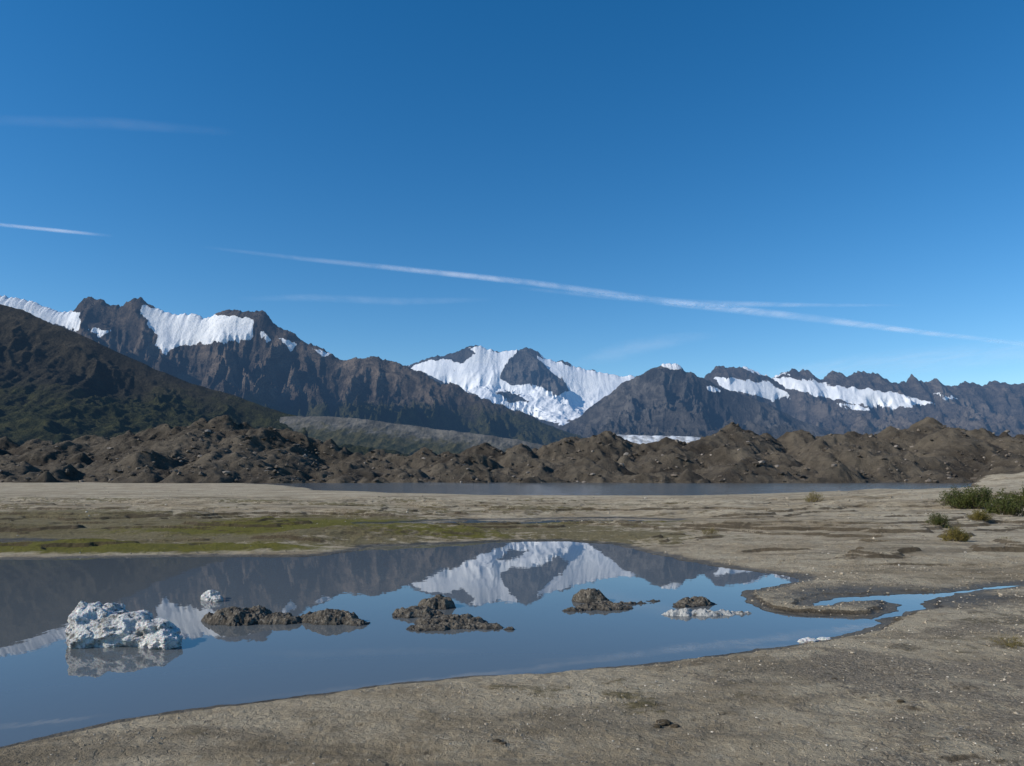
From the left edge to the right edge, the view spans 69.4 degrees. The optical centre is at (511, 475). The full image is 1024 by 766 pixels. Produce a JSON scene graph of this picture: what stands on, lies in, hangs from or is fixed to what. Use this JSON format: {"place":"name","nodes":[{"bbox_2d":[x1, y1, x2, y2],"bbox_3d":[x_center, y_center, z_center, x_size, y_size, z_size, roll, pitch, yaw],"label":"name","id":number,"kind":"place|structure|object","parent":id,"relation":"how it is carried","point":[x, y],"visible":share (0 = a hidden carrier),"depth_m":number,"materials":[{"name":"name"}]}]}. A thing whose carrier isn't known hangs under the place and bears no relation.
{"place":"outdoors","nodes":[
{"label":"outdoors","id":0,"kind":"place"},
{"bbox_2d":[0,304,409,456],"bbox_3d":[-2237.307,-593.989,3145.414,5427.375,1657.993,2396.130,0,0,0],"label":"mountain slope","id":1,"kind":"structure","parent":0,"point":[59,384],"depth_m":3472.40,"materials":[{"name":"green plant"}]},
{"bbox_2d":[0,295,583,444],"bbox_3d":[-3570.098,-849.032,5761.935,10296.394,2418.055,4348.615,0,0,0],"label":"glaciated mountain","id":2,"kind":"structure","parent":0,"point":[261,358],"depth_m":6634.44,"materials":[{"name":"grey stone"}]},
{"bbox_2d":[0,472,1023,765],"bbox_3d":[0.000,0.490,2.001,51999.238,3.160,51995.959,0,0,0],"label":"ground","id":3,"kind":"structure","parent":0,"point":[120,520],"depth_m":7.10,"materials":[{"name":"grey gravel"}]},
{"bbox_2d":[277,416,542,454],"bbox_3d":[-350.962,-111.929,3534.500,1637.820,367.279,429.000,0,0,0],"label":"lateral moraine","id":4,"kind":"structure","parent":3,"relation":"on","point":[407,439],"depth_m":3555.00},
{"bbox_2d":[5,487,1022,575],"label":"scattered stones","id":5,"kind":"object","parent":3,"relation":"on","point":[783,560],"visible":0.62,"depth_m":29.73,"materials":[{"name":"grey stone"}]},
{"bbox_2d":[493,678,904,744],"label":"mud clods","id":6,"kind":"object","parent":3,"relation":"on","point":[666,722],"visible":0.97,"depth_m":5.05,"materials":[{"name":"brown soil"}]},
{"bbox_2d":[701,526,718,533],"bbox_3d":[5.740,1.597,21.557,0.550,0.300,0.506,0,0,41],"label":"grass tuft","id":7,"kind":"object","parent":3,"relation":"on","point":[709,531],"visible":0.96,"depth_m":21.50,"materials":[{"name":"brown plant"}]},
{"bbox_2d":[803,491,825,501],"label":"grass tuft","id":8,"kind":"object","parent":3,"relation":"on","point":[811,499],"visible":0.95,"depth_m":43.15,"materials":[{"name":"brown plant"}]},
{"bbox_2d":[924,511,950,527],"bbox_3d":[12.754,1.315,22.027,0.722,0.555,0.814,0,0,0],"label":"willow bush","id":9,"kind":"object","parent":3,"relation":"on","point":[938,520],"visible":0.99,"depth_m":21.97,"materials":[{"name":"green plant"}]},
{"bbox_2d":[940,524,972,541],"bbox_3d":[10.858,1.388,18.119,0.732,0.554,0.708,0,0,0],"label":"willow bush","id":10,"kind":"object","parent":3,"relation":"on","point":[958,534],"visible":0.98,"depth_m":18.02,"materials":[{"name":"yellow plant"}]},
{"bbox_2d":[935,483,1016,508],"bbox_3d":[21.098,0.908,33.770,3.086,1.348,3.058,0,0,0],"label":"willow bush","id":11,"kind":"object","parent":3,"relation":"on","point":[967,499],"visible":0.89,"depth_m":33.45,"materials":[{"name":"green plant"}]},
{"bbox_2d":[966,507,992,520],"bbox_3d":[15.236,1.256,24.140,0.742,0.545,0.726,0,0,0],"label":"willow bush","id":12,"kind":"object","parent":3,"relation":"on","point":[977,515],"visible":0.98,"depth_m":24.02,"materials":[{"name":"yellow plant"}]},
{"bbox_2d":[982,492,1023,515],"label":"willow bush","id":13,"kind":"object","parent":3,"relation":"on","point":[1007,507],"visible":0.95,"depth_m":26.46,"materials":[{"name":"green plant"}]},
{"bbox_2d":[991,633,1022,648],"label":"grass tuft","id":14,"kind":"object","parent":3,"relation":"on","point":[1013,643],"visible":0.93,"depth_m":7.44,"materials":[{"name":"brown plant"}]},
{"bbox_2d":[1002,484,1023,504],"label":"willow bush","id":15,"kind":"object","parent":3,"relation":"on","point":[1020,496],"visible":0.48,"depth_m":34.13,"materials":[{"name":"green plant"}]},
{"bbox_2d":[0,518,1023,746],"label":"pond water","id":16,"kind":"structure","parent":0,"point":[51,682],"depth_m":9.08,"materials":[{"name":"blue liquid"}]},
{"bbox_2d":[65,601,182,649],"bbox_3d":[-4.171,1.645,8.052,1.373,0.528,0.858,0,0,0],"label":"ice block","id":17,"kind":"object","parent":16,"relation":"on","point":[100,624],"depth_m":7.81,"materials":[{"name":"white ice"}]},
{"bbox_2d":[201,589,223,601],"bbox_3d":[-4.349,1.774,10.721,0.280,0.229,0.471,0,0,-34],"label":"ice block","id":18,"kind":"object","parent":16,"relation":"on","point":[211,595],"depth_m":10.70,"materials":[{"name":"white ice"}]},
{"bbox_2d":[201,605,303,625],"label":"debris covered ice","id":19,"kind":"structure","parent":16,"relation":"in","point":[246,616],"depth_m":9.01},
{"bbox_2d":[299,608,369,625],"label":"debris covered ice","id":20,"kind":"structure","parent":16,"relation":"in","point":[326,616],"depth_m":9.00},
{"bbox_2d":[392,594,514,631],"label":"debris covered ice","id":21,"kind":"structure","parent":16,"relation":"in","point":[427,614],"depth_m":8.99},
{"bbox_2d":[562,588,659,611],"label":"debris covered ice","id":22,"kind":"structure","parent":16,"relation":"in","point":[594,599],"depth_m":10.34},
{"bbox_2d":[672,596,714,607],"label":"debris covered ice","id":23,"kind":"structure","parent":16,"relation":"in","point":[693,601],"depth_m":10.28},
{"bbox_2d":[661,608,751,616],"bbox_3d":[2.513,1.815,9.616,1.630,0.211,0.720,0,0,0],"label":"dirty ice floe","id":24,"kind":"object","parent":16,"relation":"on","point":[687,612],"visible":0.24,"depth_m":9.57,"materials":[{"name":"white ice"}]},
{"bbox_2d":[797,637,830,642],"bbox_3d":[3.310,1.799,8.060,0.451,0.093,0.156,0,0,-19],"label":"ice block","id":25,"kind":"object","parent":16,"relation":"on","point":[806,640],"depth_m":8.00,"materials":[{"name":"white ice"}]},
{"bbox_2d":[0,415,1023,482],"bbox_3d":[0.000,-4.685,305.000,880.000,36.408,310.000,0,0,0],"label":"moraine hills","id":26,"kind":"structure","parent":0,"point":[852,463],"depth_m":233.72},
{"bbox_2d":[0,417,1023,482],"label":"moraine boulders","id":27,"kind":"object","parent":26,"relation":"on","point":[67,471],"visible":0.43,"depth_m":226.35,"materials":[{"name":"stone"}]},
{"bbox_2d":[0,0,1023,385],"label":"sky","id":28,"kind":"structure","parent":0,"point":[770,188],"materials":[{"name":"blue"}]},
{"bbox_2d":[407,345,634,427],"bbox_3d":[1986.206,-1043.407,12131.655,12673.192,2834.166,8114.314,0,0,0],"label":"snowy mountain","id":29,"kind":"structure","parent":0,"point":[537,385],"depth_m":13400.84,"materials":[{"name":"white snow"}]},
{"bbox_2d":[245,482,971,494],"bbox_3d":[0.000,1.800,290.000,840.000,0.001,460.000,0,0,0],"label":"lake water","id":30,"kind":"structure","parent":0,"point":[506,488],"depth_m":114.95,"materials":[{"name":"grey liquid"}]},
{"bbox_2d":[202,654,1023,765],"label":"dry twigs","id":31,"kind":"object","parent":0,"point":[892,712],"visible":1,"depth_m":5.18,"materials":[{"name":"beige"}]},
{"bbox_2d":[557,363,836,438],"bbox_3d":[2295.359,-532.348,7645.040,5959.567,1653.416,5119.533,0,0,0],"label":"rocky mountain","id":32,"kind":"structure","parent":0,"point":[669,399],"depth_m":8576.46,"materials":[{"name":"grey stone"}]},
{"bbox_2d":[617,434,699,443],"bbox_3d":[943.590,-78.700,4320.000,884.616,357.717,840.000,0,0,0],"label":"glacier","id":33,"kind":"object","parent":32,"relation":"on","point":[641,439],"visible":0.15,"depth_m":4545.48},
{"bbox_2d":[567,366,1023,436],"bbox_3d":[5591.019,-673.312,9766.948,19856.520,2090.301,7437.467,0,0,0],"label":"mountain range","id":34,"kind":"structure","parent":0,"point":[864,402],"depth_m":11048.47,"materials":[{"name":"grey stone"}]}
]}

